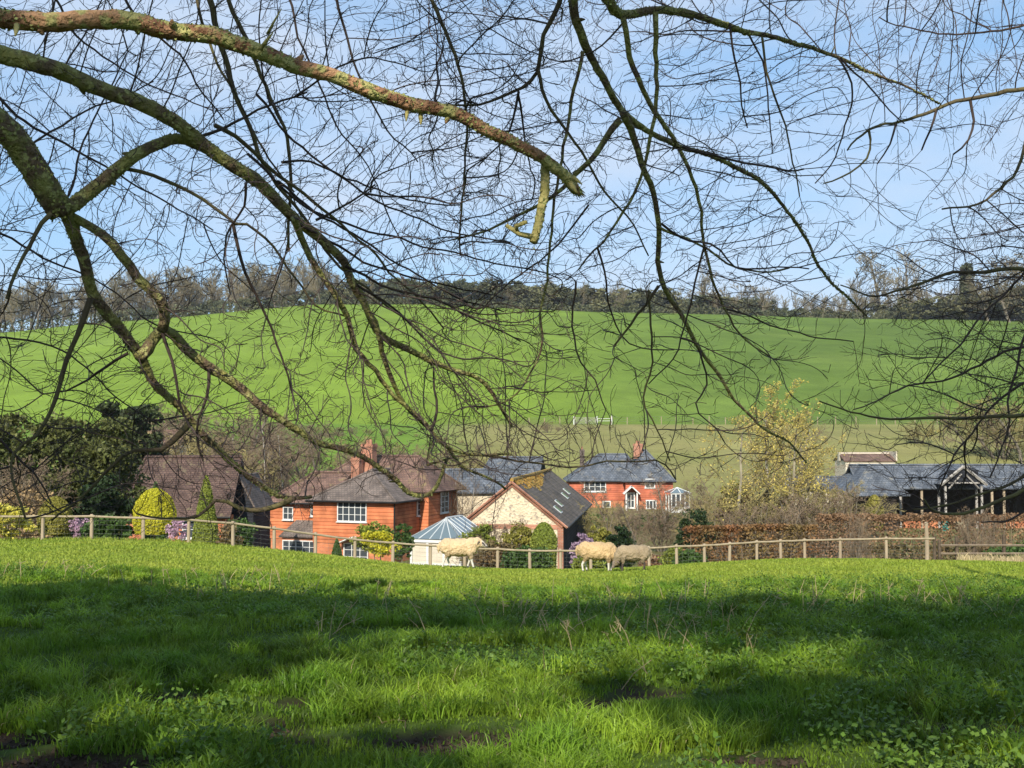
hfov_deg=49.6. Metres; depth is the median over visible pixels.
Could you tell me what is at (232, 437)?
bare tree
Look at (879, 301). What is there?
bare tree
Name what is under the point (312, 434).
bare tree
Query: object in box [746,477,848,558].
bare shrub
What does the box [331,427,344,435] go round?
bare shrub
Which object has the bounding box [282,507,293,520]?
window
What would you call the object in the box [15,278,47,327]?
bare tree
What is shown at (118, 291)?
bare tree
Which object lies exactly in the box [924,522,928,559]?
timber post
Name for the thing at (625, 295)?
bare tree
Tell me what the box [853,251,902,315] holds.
bare tree
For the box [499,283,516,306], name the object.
bare tree
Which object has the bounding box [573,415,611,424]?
field gate
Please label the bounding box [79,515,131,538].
shrub
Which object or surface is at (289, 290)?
bare tree
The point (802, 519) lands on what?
bare shrub
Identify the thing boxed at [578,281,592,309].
bare tree
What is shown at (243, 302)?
evergreen tree
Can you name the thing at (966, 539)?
bare shrub
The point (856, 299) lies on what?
bare tree
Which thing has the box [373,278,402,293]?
evergreen tree
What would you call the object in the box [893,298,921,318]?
evergreen tree
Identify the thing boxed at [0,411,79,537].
yew tree
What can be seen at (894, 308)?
evergreen tree
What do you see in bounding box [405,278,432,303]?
evergreen tree
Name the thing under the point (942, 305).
evergreen tree
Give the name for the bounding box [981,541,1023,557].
shrub
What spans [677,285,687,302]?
bare tree
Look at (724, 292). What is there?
bare tree
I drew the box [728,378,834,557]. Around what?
birch tree
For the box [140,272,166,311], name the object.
bare tree
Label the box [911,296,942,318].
evergreen tree
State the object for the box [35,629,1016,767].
leaf litter
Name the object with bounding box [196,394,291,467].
bare tree
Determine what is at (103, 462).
yew tree
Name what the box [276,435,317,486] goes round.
bare tree
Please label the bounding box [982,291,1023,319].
evergreen tree
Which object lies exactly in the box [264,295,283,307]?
evergreen tree
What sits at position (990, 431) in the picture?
bare tree
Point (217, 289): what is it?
bare tree
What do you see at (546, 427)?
bare shrub
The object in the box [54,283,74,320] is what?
bare tree
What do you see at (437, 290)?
evergreen tree
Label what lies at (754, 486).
bare tree
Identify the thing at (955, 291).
bare tree
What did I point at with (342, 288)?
evergreen tree
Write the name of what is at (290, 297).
evergreen tree
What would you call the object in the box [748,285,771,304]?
bare tree
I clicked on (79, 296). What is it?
bare tree
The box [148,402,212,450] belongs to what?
bare tree
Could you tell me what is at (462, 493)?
birch tree
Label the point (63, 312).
bare tree
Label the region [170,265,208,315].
bare tree
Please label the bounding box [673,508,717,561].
shrub
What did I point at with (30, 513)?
beech shrub
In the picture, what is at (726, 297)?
evergreen tree
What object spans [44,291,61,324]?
bare tree
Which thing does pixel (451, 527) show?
conservatory
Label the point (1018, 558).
dry grass
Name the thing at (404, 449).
bare tree
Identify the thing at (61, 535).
conifer
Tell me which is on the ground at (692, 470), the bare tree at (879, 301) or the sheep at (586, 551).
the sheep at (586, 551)
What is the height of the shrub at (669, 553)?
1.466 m
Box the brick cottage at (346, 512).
[270,439,465,562]
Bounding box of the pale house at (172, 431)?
[147,430,195,453]
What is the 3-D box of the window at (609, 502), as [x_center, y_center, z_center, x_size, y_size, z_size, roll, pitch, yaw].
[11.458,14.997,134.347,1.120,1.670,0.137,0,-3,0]
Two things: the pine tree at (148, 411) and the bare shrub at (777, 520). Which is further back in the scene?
the pine tree at (148, 411)
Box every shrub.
[0,455,50,538]
[0,465,81,538]
[0,481,56,540]
[0,503,37,539]
[68,518,88,536]
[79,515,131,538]
[128,431,218,472]
[150,426,266,476]
[163,428,236,454]
[164,520,186,539]
[174,445,288,494]
[182,442,236,454]
[215,524,243,544]
[226,517,257,546]
[297,423,316,433]
[314,425,332,436]
[322,433,398,470]
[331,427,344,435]
[349,427,359,433]
[349,520,393,559]
[360,530,403,559]
[389,523,414,561]
[394,443,477,467]
[451,534,486,566]
[458,523,499,566]
[459,449,498,467]
[473,539,521,567]
[476,519,527,565]
[500,521,533,546]
[500,544,556,568]
[538,422,552,432]
[569,533,593,565]
[570,555,606,568]
[577,502,633,541]
[587,525,611,542]
[598,504,659,544]
[603,524,636,567]
[630,497,688,551]
[638,554,665,565]
[657,545,682,564]
[671,548,708,563]
[672,490,753,557]
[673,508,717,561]
[674,496,718,529]
[705,493,791,558]
[709,503,760,560]
[713,484,787,555]
[714,478,758,546]
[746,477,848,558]
[755,502,814,558]
[781,492,856,557]
[805,481,904,550]
[807,482,881,557]
[844,512,873,557]
[897,420,937,443]
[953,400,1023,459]
[956,505,994,556]
[977,514,1012,549]
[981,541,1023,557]
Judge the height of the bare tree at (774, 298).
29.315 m
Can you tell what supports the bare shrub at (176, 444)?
on the ground at (692, 470)
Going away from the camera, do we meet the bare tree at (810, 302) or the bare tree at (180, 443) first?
the bare tree at (180, 443)
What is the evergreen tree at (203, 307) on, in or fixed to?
on the hill
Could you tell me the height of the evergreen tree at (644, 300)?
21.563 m
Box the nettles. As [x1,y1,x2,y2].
[0,557,1023,767]
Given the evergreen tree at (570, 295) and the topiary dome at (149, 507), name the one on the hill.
the evergreen tree at (570, 295)
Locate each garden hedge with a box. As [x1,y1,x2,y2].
[588,514,683,529]
[811,510,865,548]
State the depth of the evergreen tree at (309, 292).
611.64 m
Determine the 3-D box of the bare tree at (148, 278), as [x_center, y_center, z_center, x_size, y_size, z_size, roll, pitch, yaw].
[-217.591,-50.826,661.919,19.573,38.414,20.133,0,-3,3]
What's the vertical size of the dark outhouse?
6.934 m
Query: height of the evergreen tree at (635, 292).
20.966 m
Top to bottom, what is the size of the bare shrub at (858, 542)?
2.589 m
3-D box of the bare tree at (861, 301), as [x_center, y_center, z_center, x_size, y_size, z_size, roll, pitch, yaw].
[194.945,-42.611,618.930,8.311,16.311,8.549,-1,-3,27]
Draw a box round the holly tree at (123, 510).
[70,472,137,538]
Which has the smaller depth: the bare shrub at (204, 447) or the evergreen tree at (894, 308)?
the bare shrub at (204, 447)
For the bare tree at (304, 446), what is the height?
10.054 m
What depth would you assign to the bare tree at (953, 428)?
186.66 m
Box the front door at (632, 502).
[627,492,634,508]
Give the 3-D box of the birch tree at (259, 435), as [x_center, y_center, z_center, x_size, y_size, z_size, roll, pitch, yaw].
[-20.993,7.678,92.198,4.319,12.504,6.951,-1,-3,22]
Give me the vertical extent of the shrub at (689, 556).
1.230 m
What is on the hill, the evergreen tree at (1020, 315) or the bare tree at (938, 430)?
the evergreen tree at (1020, 315)
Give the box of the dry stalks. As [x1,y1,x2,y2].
[0,559,1022,689]
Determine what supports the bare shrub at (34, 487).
on the ground at (692, 470)
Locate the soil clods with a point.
(64, 762)
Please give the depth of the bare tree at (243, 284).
628.32 m
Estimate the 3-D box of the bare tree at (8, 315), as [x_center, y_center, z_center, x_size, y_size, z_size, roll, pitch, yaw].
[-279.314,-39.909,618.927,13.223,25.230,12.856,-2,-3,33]
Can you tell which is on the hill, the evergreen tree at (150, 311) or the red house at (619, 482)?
the evergreen tree at (150, 311)
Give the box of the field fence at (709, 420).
[541,416,1022,424]
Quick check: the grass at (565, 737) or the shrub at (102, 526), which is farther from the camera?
the shrub at (102, 526)
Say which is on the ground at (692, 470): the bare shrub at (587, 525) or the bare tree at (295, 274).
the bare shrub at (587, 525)
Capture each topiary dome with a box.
[36,496,72,537]
[132,488,176,539]
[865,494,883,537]
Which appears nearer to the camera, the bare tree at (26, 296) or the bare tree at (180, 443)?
the bare tree at (180, 443)
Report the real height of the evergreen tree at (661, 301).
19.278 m
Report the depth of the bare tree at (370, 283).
617.56 m
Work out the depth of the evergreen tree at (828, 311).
644.10 m
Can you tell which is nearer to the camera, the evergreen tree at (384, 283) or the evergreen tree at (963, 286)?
the evergreen tree at (963, 286)
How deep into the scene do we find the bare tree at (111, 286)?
607.74 m
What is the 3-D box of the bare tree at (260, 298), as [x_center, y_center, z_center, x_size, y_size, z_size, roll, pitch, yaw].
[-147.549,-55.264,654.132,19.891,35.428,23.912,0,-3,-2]
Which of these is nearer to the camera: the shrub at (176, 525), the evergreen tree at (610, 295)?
the shrub at (176, 525)
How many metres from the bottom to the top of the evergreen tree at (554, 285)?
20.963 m
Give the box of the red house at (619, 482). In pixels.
[563,441,676,508]
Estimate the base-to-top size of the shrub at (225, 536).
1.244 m
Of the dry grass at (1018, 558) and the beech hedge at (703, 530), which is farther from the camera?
the beech hedge at (703, 530)
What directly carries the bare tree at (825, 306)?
on the hill
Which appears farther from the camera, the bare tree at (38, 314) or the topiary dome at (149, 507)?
the bare tree at (38, 314)
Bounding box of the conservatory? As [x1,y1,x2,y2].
[410,515,482,566]
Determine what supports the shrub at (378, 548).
on the ground at (692, 470)
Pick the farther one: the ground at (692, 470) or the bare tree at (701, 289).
the bare tree at (701, 289)
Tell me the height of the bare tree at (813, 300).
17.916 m
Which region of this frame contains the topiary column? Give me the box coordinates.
[530,522,557,568]
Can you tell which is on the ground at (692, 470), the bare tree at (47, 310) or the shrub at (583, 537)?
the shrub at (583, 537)
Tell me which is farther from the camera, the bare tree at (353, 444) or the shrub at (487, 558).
the bare tree at (353, 444)
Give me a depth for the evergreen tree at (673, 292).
644.20 m
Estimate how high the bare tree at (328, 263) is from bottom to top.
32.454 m
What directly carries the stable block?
on the ground at (692, 470)
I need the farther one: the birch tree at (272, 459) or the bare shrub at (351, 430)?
the bare shrub at (351, 430)
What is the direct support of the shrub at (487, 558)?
on the ground at (692, 470)
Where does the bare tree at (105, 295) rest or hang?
on the hill
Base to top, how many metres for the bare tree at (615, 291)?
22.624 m
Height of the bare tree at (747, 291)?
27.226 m
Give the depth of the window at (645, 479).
133.32 m
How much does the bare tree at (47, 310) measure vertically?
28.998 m
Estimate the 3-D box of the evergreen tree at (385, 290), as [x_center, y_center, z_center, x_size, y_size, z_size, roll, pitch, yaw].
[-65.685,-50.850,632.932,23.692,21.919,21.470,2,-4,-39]
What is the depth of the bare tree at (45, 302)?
640.36 m
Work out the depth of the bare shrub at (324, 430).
212.07 m
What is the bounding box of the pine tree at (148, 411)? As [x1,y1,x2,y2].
[87,400,168,490]
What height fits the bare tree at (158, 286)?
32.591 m
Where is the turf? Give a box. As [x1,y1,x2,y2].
[0,539,1023,601]
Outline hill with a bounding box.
[0,304,1023,425]
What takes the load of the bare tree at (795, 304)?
on the hill
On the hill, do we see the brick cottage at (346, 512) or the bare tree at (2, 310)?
the bare tree at (2, 310)
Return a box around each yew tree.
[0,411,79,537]
[9,417,151,539]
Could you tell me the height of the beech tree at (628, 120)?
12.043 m
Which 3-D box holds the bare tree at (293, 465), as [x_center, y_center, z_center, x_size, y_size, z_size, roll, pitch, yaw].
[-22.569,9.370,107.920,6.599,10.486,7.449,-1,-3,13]
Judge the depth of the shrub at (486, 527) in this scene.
53.51 m
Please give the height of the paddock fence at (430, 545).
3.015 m
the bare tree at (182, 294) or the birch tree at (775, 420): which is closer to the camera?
the birch tree at (775, 420)
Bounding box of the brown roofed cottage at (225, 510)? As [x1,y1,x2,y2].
[124,455,243,541]
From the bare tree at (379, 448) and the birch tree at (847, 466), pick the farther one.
the bare tree at (379, 448)
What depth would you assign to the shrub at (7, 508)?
40.77 m
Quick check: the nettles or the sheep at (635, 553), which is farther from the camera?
the sheep at (635, 553)
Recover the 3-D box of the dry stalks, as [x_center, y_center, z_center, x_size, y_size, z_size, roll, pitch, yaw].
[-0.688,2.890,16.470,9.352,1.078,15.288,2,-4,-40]
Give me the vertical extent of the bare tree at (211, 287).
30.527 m
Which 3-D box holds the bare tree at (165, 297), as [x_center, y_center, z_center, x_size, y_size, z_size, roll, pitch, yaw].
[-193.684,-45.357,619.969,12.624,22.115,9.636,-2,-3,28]
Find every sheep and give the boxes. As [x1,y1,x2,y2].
[437,537,486,568]
[575,541,620,570]
[612,545,652,571]
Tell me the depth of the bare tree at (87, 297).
623.34 m
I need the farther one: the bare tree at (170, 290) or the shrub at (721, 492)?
the bare tree at (170, 290)
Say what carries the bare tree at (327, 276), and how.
on the hill
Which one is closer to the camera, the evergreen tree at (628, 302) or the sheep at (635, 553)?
the sheep at (635, 553)
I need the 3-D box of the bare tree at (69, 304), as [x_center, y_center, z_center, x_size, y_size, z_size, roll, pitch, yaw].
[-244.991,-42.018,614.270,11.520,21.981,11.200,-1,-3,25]
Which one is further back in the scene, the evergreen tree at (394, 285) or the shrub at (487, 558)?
the evergreen tree at (394, 285)
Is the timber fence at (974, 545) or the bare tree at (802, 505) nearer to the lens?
the timber fence at (974, 545)
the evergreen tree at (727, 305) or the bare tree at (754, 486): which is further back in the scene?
the evergreen tree at (727, 305)
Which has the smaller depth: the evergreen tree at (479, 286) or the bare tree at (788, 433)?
the bare tree at (788, 433)
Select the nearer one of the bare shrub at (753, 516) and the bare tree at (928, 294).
the bare shrub at (753, 516)
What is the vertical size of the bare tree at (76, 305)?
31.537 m
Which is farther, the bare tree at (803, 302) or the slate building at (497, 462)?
the bare tree at (803, 302)
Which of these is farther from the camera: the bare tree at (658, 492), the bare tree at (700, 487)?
the bare tree at (658, 492)
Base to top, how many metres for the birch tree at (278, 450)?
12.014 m
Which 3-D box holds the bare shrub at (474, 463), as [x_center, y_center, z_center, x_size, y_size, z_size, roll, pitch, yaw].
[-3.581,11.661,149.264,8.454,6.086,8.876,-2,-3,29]
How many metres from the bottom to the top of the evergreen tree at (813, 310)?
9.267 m
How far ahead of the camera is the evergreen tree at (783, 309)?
637.11 m
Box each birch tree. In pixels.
[247,403,287,496]
[248,408,313,489]
[259,428,292,496]
[446,470,469,515]
[451,466,469,516]
[453,470,479,516]
[461,470,480,515]
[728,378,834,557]
[732,400,864,505]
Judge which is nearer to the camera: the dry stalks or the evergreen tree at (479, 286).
the dry stalks
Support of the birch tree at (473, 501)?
on the ground at (692, 470)
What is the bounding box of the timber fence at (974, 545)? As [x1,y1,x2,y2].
[938,535,1023,559]
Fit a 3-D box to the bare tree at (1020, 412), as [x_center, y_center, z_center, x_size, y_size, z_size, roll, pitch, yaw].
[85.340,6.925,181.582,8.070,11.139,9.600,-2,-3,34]
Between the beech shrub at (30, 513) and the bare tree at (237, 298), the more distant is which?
the bare tree at (237, 298)
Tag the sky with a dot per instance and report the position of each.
(903, 192)
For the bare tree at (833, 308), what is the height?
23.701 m
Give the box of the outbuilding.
[439,468,520,516]
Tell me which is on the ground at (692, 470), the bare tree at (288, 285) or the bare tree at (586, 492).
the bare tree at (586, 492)
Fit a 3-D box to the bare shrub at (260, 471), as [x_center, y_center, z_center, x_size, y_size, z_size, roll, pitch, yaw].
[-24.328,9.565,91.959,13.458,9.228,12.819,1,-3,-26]
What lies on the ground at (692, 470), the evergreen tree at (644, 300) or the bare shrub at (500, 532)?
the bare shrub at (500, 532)
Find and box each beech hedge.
[682,523,819,561]
[815,512,1023,559]
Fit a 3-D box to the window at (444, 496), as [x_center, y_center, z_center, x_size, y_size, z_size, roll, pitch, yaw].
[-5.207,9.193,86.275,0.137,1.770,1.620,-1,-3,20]
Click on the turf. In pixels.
(705, 570)
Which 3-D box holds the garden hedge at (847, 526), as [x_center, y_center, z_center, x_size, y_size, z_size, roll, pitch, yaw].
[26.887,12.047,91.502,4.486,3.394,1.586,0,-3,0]
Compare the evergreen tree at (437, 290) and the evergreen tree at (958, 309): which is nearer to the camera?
the evergreen tree at (958, 309)
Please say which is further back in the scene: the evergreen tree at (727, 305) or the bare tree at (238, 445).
the evergreen tree at (727, 305)
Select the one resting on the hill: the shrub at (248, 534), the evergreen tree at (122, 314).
the evergreen tree at (122, 314)
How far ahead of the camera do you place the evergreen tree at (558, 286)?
630.24 m
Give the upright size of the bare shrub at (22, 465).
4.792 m
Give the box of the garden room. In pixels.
[664,487,690,512]
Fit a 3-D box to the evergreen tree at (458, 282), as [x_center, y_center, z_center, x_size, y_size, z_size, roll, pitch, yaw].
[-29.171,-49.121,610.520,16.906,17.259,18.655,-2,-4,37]
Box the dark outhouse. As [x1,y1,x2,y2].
[232,472,273,547]
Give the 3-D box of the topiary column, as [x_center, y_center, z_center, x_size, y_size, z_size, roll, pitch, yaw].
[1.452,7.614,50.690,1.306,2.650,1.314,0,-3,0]
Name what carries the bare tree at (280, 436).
on the ground at (692, 470)
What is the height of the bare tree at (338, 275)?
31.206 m
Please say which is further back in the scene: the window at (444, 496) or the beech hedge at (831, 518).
the window at (444, 496)
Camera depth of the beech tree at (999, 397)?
8.93 m
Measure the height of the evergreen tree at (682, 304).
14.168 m
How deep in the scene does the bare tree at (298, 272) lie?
672.31 m
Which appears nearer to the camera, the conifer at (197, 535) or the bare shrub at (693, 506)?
the conifer at (197, 535)
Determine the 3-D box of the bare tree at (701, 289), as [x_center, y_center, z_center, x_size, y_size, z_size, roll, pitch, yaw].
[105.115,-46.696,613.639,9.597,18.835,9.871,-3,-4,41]
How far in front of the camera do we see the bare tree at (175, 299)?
635.92 m
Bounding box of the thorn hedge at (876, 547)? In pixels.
[842,543,1008,559]
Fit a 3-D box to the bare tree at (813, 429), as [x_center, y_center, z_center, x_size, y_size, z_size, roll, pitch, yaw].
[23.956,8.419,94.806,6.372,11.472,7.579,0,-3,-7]
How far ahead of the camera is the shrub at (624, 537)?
60.49 m
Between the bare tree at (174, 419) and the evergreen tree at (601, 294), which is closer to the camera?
the bare tree at (174, 419)
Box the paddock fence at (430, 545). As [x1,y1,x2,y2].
[0,514,935,568]
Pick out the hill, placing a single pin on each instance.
(823, 354)
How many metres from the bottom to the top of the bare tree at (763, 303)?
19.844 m
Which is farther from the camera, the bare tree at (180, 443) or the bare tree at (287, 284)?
the bare tree at (287, 284)
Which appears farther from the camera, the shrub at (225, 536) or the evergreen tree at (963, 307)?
the evergreen tree at (963, 307)
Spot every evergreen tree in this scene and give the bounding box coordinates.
[115,308,136,320]
[142,302,171,319]
[178,300,204,316]
[198,302,211,314]
[208,299,231,312]
[233,298,255,311]
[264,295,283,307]
[279,289,305,306]
[294,290,320,304]
[315,289,328,300]
[320,291,335,303]
[333,281,351,302]
[341,278,380,303]
[368,287,384,302]
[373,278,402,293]
[379,277,415,303]
[385,281,411,303]
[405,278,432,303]
[429,284,445,302]
[432,286,450,304]
[444,281,479,306]
[446,278,473,305]
[470,279,506,307]
[491,280,530,306]
[502,280,538,308]
[527,285,562,309]
[537,283,567,309]
[556,284,589,310]
[559,290,590,310]
[573,288,603,311]
[583,285,610,311]
[604,290,629,311]
[607,288,642,311]
[612,293,639,312]
[616,291,652,308]
[630,288,666,312]
[641,292,677,308]
[650,290,685,306]
[652,288,680,312]
[677,299,693,313]
[683,294,713,313]
[694,294,720,313]
[713,296,741,310]
[716,300,739,314]
[740,297,754,315]
[742,296,776,315]
[771,307,788,315]
[810,308,826,317]
[815,307,834,315]
[851,303,873,318]
[870,303,892,318]
[886,305,902,318]
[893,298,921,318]
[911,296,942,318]
[925,294,962,318]
[940,297,975,319]
[953,293,989,319]
[959,262,979,319]
[969,294,1002,319]
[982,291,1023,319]
[993,285,1023,319]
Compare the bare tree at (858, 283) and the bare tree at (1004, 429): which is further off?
the bare tree at (858, 283)
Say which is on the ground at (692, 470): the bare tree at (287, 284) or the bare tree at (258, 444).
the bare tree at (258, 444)
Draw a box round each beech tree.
[0,0,599,541]
[406,0,960,480]
[819,0,1023,534]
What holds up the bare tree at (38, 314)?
on the hill
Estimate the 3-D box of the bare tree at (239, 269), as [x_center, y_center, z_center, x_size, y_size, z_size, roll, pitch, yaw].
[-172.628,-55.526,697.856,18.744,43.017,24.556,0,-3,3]
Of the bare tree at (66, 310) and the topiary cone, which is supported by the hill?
the bare tree at (66, 310)
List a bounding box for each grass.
[0,561,1023,767]
[956,551,1023,561]
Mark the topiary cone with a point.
(337, 550)
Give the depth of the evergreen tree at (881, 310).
610.48 m
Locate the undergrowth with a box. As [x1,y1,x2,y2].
[0,292,1013,332]
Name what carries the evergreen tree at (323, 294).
on the hill
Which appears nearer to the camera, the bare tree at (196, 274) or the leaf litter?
the leaf litter
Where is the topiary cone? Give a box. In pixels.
[331,538,342,555]
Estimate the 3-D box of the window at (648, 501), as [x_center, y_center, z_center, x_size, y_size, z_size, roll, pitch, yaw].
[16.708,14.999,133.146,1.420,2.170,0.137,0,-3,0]
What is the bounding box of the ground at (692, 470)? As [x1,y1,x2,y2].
[0,426,1023,767]
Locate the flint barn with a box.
[466,468,592,568]
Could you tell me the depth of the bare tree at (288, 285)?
640.73 m
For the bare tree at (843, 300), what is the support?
on the hill
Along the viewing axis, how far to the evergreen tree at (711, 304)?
619.52 m
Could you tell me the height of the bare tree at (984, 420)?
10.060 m
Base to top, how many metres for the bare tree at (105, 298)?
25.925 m
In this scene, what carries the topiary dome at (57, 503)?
on the ground at (692, 470)
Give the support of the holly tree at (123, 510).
on the ground at (692, 470)
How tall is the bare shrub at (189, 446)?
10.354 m
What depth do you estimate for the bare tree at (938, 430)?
189.34 m
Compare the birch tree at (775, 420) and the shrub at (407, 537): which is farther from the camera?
the birch tree at (775, 420)
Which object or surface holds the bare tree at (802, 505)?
on the ground at (692, 470)
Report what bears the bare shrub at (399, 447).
on the ground at (692, 470)
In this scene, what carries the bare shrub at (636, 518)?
on the ground at (692, 470)
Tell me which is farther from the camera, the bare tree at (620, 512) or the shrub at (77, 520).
the bare tree at (620, 512)
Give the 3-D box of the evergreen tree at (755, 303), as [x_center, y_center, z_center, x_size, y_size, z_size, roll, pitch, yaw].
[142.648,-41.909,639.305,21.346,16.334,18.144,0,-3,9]
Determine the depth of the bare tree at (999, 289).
576.84 m
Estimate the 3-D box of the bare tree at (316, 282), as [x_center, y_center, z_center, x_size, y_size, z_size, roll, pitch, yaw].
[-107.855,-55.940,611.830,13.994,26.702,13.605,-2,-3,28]
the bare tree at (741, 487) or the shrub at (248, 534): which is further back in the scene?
the bare tree at (741, 487)
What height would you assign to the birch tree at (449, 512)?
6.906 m
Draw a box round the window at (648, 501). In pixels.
[646,500,656,508]
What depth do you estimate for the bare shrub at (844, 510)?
84.29 m
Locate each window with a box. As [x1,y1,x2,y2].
[182,521,193,539]
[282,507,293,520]
[282,540,313,552]
[336,503,367,522]
[343,543,367,558]
[416,501,420,516]
[440,492,448,513]
[584,482,605,491]
[602,501,610,507]
[644,479,654,488]
[646,500,656,508]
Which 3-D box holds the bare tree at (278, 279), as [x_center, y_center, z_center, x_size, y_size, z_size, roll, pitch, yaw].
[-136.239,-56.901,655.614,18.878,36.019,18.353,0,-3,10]
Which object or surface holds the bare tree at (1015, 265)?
on the hill
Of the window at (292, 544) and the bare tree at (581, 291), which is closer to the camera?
the window at (292, 544)
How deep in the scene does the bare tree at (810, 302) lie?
671.07 m
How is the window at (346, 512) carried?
in the brick cottage at (346, 512)
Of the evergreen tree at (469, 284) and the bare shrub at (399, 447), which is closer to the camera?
the bare shrub at (399, 447)
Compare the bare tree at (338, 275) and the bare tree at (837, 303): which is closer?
the bare tree at (837, 303)
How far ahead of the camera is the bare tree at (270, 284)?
645.03 m
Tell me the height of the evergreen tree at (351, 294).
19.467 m
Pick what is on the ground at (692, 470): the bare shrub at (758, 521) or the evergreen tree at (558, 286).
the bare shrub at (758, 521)
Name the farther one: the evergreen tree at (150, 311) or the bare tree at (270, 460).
the evergreen tree at (150, 311)
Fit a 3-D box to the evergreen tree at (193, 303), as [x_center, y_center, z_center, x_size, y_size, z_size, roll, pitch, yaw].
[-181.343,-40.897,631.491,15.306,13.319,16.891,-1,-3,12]
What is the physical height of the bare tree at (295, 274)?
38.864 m
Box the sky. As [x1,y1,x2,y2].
[0,0,1023,331]
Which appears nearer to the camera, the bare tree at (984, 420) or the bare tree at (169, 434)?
the bare tree at (169, 434)
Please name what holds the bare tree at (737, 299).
on the hill
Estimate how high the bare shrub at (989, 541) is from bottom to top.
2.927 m
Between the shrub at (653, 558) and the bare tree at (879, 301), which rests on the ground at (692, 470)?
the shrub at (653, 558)
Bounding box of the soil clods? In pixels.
[0,693,1023,767]
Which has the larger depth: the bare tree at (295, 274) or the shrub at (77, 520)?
the bare tree at (295, 274)
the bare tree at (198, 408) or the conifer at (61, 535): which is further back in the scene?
the bare tree at (198, 408)
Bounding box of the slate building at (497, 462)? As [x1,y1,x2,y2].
[483,456,544,474]
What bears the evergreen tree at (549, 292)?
on the hill
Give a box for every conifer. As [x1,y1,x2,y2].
[57,518,69,539]
[145,481,168,540]
[191,475,219,544]
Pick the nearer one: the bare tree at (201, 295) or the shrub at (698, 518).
the shrub at (698, 518)
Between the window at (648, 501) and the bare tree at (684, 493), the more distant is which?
the window at (648, 501)
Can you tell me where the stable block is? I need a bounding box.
[825,464,1023,530]
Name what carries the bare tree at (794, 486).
on the ground at (692, 470)
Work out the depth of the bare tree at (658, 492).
106.91 m
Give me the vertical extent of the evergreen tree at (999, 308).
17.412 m
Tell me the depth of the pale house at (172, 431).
110.57 m
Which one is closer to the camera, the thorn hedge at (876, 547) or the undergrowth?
the thorn hedge at (876, 547)
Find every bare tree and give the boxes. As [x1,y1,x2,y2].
[0,285,36,329]
[0,288,17,329]
[0,294,17,328]
[1,284,33,331]
[10,279,46,329]
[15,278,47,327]
[25,279,59,327]
[29,280,58,327]
[39,280,60,326]
[40,286,59,325]
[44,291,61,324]
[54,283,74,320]
[55,288,76,322]
[57,295,74,326]
[58,290,74,325]
[70,278,92,322]
[70,287,92,315]
[74,272,105,322]
[76,295,97,319]
[96,285,110,317]
[96,288,112,320]
[103,279,135,316]
[105,287,119,313]
[106,271,136,320]
[107,271,131,312]
[108,269,130,316]
[116,271,147,320]
[125,287,146,318]
[134,267,155,313]
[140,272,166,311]
[144,271,165,318]
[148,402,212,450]
[151,419,195,454]
[155,286,175,307]
[155,390,239,454]
[155,406,207,446]
[159,269,178,311]
[159,426,186,454]
[160,403,216,451]
[162,266,202,314]
[164,283,184,316]
[168,279,196,316]
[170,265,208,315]
[182,265,210,303]
[194,278,211,311]
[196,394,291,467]
[200,273,225,302]
[201,264,225,299]
[205,277,224,301]
[205,401,292,484]
[206,411,266,472]
[207,283,222,299]
[208,420,264,463]
[209,436,252,465]
[217,259,245,301]
[220,266,245,310]
[227,263,248,306]
[233,265,266,309]
[237,261,267,309]
[244,261,278,304]
[244,431,304,495]
[246,275,267,302]
[254,418,299,466]
[255,267,281,304]
[257,423,318,485]
[258,430,308,488]
[262,264,288,296]
[264,268,283,306]
[271,257,300,302]
[272,265,297,304]
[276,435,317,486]
[280,262,306,292]
[281,275,298,303]
[283,421,328,488]
[286,418,346,476]
[286,426,348,482]
[289,253,315,294]
[297,268,312,289]
[302,258,324,303]
[307,255,325,301]
[308,263,331,292]
[315,257,340,298]
[320,437,361,470]
[332,274,345,287]
[336,431,372,464]
[358,438,388,454]
[362,274,375,297]
[390,442,422,455]
[420,445,450,467]
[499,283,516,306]
[577,476,614,523]
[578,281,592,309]
[598,492,647,544]
[608,278,625,305]
[617,286,629,306]
[640,472,690,533]
[673,479,711,525]
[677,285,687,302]
[684,265,722,298]
[687,468,726,524]
[692,284,711,305]
[696,399,794,559]
[708,287,721,312]
[719,285,731,297]
[729,283,753,299]
[730,291,740,309]
[734,398,846,521]
[737,471,773,538]
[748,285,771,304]
[755,417,836,547]
[757,286,774,311]
[757,416,836,534]
[766,289,781,308]
[780,295,791,309]
[784,485,820,550]
[791,292,801,308]
[800,295,809,311]
[802,295,821,309]
[803,292,822,316]
[819,295,832,317]
[828,293,842,310]
[833,296,847,316]
[836,293,848,315]
[846,269,875,310]
[848,293,861,314]
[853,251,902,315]
[855,294,865,318]
[868,291,891,315]
[885,246,925,303]
[909,279,943,299]
[913,292,923,301]
[921,410,954,450]
[928,402,982,453]
[946,278,959,299]
[963,274,1001,320]
[966,392,1023,462]
[967,397,1006,450]
[974,257,1019,321]
[984,252,1023,308]
[1014,393,1023,429]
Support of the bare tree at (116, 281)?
on the hill
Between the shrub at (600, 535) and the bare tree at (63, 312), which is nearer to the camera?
the shrub at (600, 535)
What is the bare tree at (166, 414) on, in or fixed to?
on the ground at (692, 470)
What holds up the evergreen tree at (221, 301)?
on the hill
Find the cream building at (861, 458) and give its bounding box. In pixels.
[833,451,896,475]
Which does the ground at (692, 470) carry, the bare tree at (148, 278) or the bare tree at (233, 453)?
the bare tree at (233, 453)
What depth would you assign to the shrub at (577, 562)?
54.47 m
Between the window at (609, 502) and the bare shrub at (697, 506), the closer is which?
the bare shrub at (697, 506)
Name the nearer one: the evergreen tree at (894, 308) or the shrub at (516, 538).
the shrub at (516, 538)

